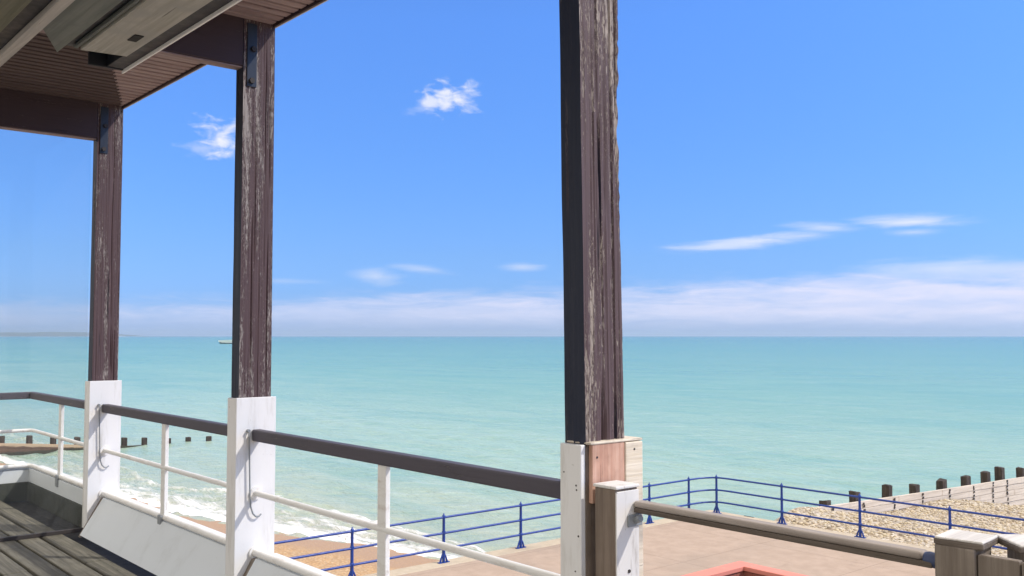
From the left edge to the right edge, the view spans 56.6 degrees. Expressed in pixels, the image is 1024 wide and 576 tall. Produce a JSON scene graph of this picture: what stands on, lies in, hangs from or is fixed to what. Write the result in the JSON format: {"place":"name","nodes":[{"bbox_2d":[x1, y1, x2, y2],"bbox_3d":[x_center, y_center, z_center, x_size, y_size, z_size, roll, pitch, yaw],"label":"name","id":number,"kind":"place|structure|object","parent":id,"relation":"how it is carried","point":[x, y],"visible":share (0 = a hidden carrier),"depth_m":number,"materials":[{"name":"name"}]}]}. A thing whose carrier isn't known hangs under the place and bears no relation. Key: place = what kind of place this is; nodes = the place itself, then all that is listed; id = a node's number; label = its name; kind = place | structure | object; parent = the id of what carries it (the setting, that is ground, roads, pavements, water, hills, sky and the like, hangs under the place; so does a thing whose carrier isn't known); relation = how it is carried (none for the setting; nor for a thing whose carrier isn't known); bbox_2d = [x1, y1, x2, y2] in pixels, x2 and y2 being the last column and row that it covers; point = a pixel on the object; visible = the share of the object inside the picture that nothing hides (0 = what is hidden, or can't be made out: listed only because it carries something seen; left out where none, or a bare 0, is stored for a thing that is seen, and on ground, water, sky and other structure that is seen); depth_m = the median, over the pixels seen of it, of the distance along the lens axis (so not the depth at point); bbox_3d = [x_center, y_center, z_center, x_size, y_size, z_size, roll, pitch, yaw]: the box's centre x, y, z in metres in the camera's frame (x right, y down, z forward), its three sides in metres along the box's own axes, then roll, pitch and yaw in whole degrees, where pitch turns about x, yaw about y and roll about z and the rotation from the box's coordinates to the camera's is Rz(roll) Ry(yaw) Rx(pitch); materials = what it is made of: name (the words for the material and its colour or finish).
{"place":"outdoors","nodes":[
{"label":"outdoors","id":0,"kind":"place"},
{"bbox_2d":[0,332,138,335],"bbox_3d":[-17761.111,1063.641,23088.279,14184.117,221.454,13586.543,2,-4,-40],"label":"headland hills","id":1,"kind":"structure","parent":0,"point":[45,334],"depth_m":22099.45,"materials":[{"name":"grey"}]},
{"bbox_2d":[6,501,156,575],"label":"terrace base","id":2,"kind":"object","parent":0,"point":[45,517],"depth_m":7.61,"materials":[{"name":"grey wood"}]},
{"bbox_2d":[0,392,84,527],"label":"balustrade","id":3,"kind":"object","parent":2,"relation":"on","point":[59,493],"visible":0.73,"depth_m":8.45,"materials":[{"name":"paint"}]},
{"bbox_2d":[0,501,136,575],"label":"deck","id":4,"kind":"structure","parent":2,"relation":"on","point":[58,555],"depth_m":6.52,"materials":[{"name":"grey wood"}]},
{"bbox_2d":[82,103,122,527],"bbox_3d":[-3.188,0.214,7.457,0.240,3.325,0.146,2,-4,-40],"label":"timber post","id":5,"kind":"object","parent":2,"relation":"on","point":[102,431],"visible":1,"depth_m":7.43,"materials":[{"name":"brown paint"}]},
{"bbox_2d":[78,404,226,575],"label":"balustrade","id":6,"kind":"object","parent":2,"relation":"on","point":[162,541],"visible":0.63,"depth_m":6.34,"materials":[{"name":"paint"}]},
{"bbox_2d":[225,18,275,575],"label":"timber post","id":7,"kind":"object","parent":2,"relation":"on","point":[250,517],"visible":1,"depth_m":5.43,"materials":[{"name":"brown paint"}]},
{"bbox_2d":[0,0,327,140],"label":"veranda roof","id":8,"kind":"structure","parent":7,"relation":"on","point":[46,88],"depth_m":6.61,"materials":[{"name":"brown paint"}]},
{"bbox_2d":[0,0,241,73],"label":"awning cassette","id":9,"kind":"object","parent":8,"relation":"attached to","point":[123,36],"visible":1,"depth_m":3.99,"materials":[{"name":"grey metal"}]},
{"bbox_2d":[243,429,560,575],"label":"balustrade","id":10,"kind":"object","parent":2,"relation":"on","point":[262,563],"visible":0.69,"depth_m":4.34,"materials":[{"name":"metal"}]},
{"bbox_2d":[559,0,642,575],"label":"timber post","id":11,"kind":"object","parent":2,"relation":"on","point":[597,446],"visible":1,"depth_m":3.34,"materials":[{"name":"brown paint"}]},
{"bbox_2d":[593,480,642,575],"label":"newel post","id":12,"kind":"object","parent":2,"relation":"on","point":[618,520],"visible":0.93,"depth_m":3.17,"materials":[{"name":"white paint"},{"name":"brown timber"}]},
{"bbox_2d":[634,500,934,568],"bbox_3d":[0.754,0.714,2.808,0.044,0.041,1.023,2,-4,-40],"label":"handrail","id":13,"kind":"object","parent":12,"relation":"attached to","point":[880,550],"visible":0.88,"depth_m":2.72,"materials":[{"name":"grey wood"}]},
{"bbox_2d":[934,529,998,575],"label":"newel post","id":14,"kind":"object","parent":2,"relation":"on","point":[957,552],"visible":1,"depth_m":2.33,"materials":[{"name":"grey wood"}]},
{"bbox_2d":[995,534,1023,561],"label":"newel post","id":15,"kind":"object","parent":14,"relation":"attached to","point":[1013,544],"visible":0.67,"depth_m":2.33,"materials":[{"name":"grey wood"}]},
{"bbox_2d":[978,553,1023,575],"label":"timber fence","id":16,"kind":"object","parent":2,"relation":"on","point":[991,565],"visible":1,"depth_m":2.25,"materials":[{"name":"grey wood"}]},
{"bbox_2d":[0,463,439,575],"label":"beach","id":17,"kind":"structure","parent":0,"point":[301,548],"depth_m":35.00,"materials":[{"name":"beige sand"}]},
{"bbox_2d":[0,336,1023,559],"bbox_3d":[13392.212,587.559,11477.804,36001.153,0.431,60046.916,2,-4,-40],"label":"sea","id":18,"kind":"structure","parent":0,"point":[867,416],"depth_m":99.90,"materials":[{"name":"liquid"}]},
{"bbox_2d":[0,436,210,455],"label":"timber groyne","id":19,"kind":"object","parent":18,"relation":"in","point":[12,449],"visible":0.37,"depth_m":68.15,"materials":[{"name":"brown wood"}]},
{"bbox_2d":[218,340,231,343],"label":"motor boat","id":20,"kind":"object","parent":18,"relation":"on","point":[225,341],"visible":0.33,"depth_m":1026.61,"materials":[{"name":"white"}]},
{"bbox_2d":[363,510,934,575],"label":"sea wall","id":21,"kind":"structure","parent":18,"relation":"in","point":[429,566],"depth_m":24.04,"materials":[{"name":"concrete"}]},
{"bbox_2d":[274,474,1023,575],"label":"seafront railing","id":22,"kind":"object","parent":21,"relation":"on","point":[352,564],"visible":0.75,"depth_m":24.00,"materials":[{"name":"blue metal"}]},
{"bbox_2d":[820,466,1023,511],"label":"timber groyne","id":23,"kind":"object","parent":18,"relation":"in","point":[1000,489],"visible":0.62,"depth_m":38.70,"materials":[{"name":"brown wood"}]},
{"bbox_2d":[0,0,1023,335],"label":"sky","id":24,"kind":"structure","parent":0,"point":[787,167],"materials":[{"name":"blue"}]},
{"bbox_2d":[399,521,934,575],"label":"promenade","id":25,"kind":"structure","parent":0,"point":[678,548],"depth_m":22.90,"materials":[{"name":"concrete"}]},
{"bbox_2d":[682,561,807,575],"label":"stairwell wall","id":26,"kind":"structure","parent":25,"relation":"on","point":[739,568],"depth_m":18.36,"materials":[{"name":"red paint"}]},
{"bbox_2d":[774,499,1023,556],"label":"shingle bank","id":27,"kind":"structure","parent":0,"point":[902,538],"depth_m":30.27,"materials":[{"name":"beige gravel"}]},
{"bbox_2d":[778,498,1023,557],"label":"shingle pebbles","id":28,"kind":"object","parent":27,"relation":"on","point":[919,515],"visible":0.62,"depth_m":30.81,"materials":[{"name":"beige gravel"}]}
]}

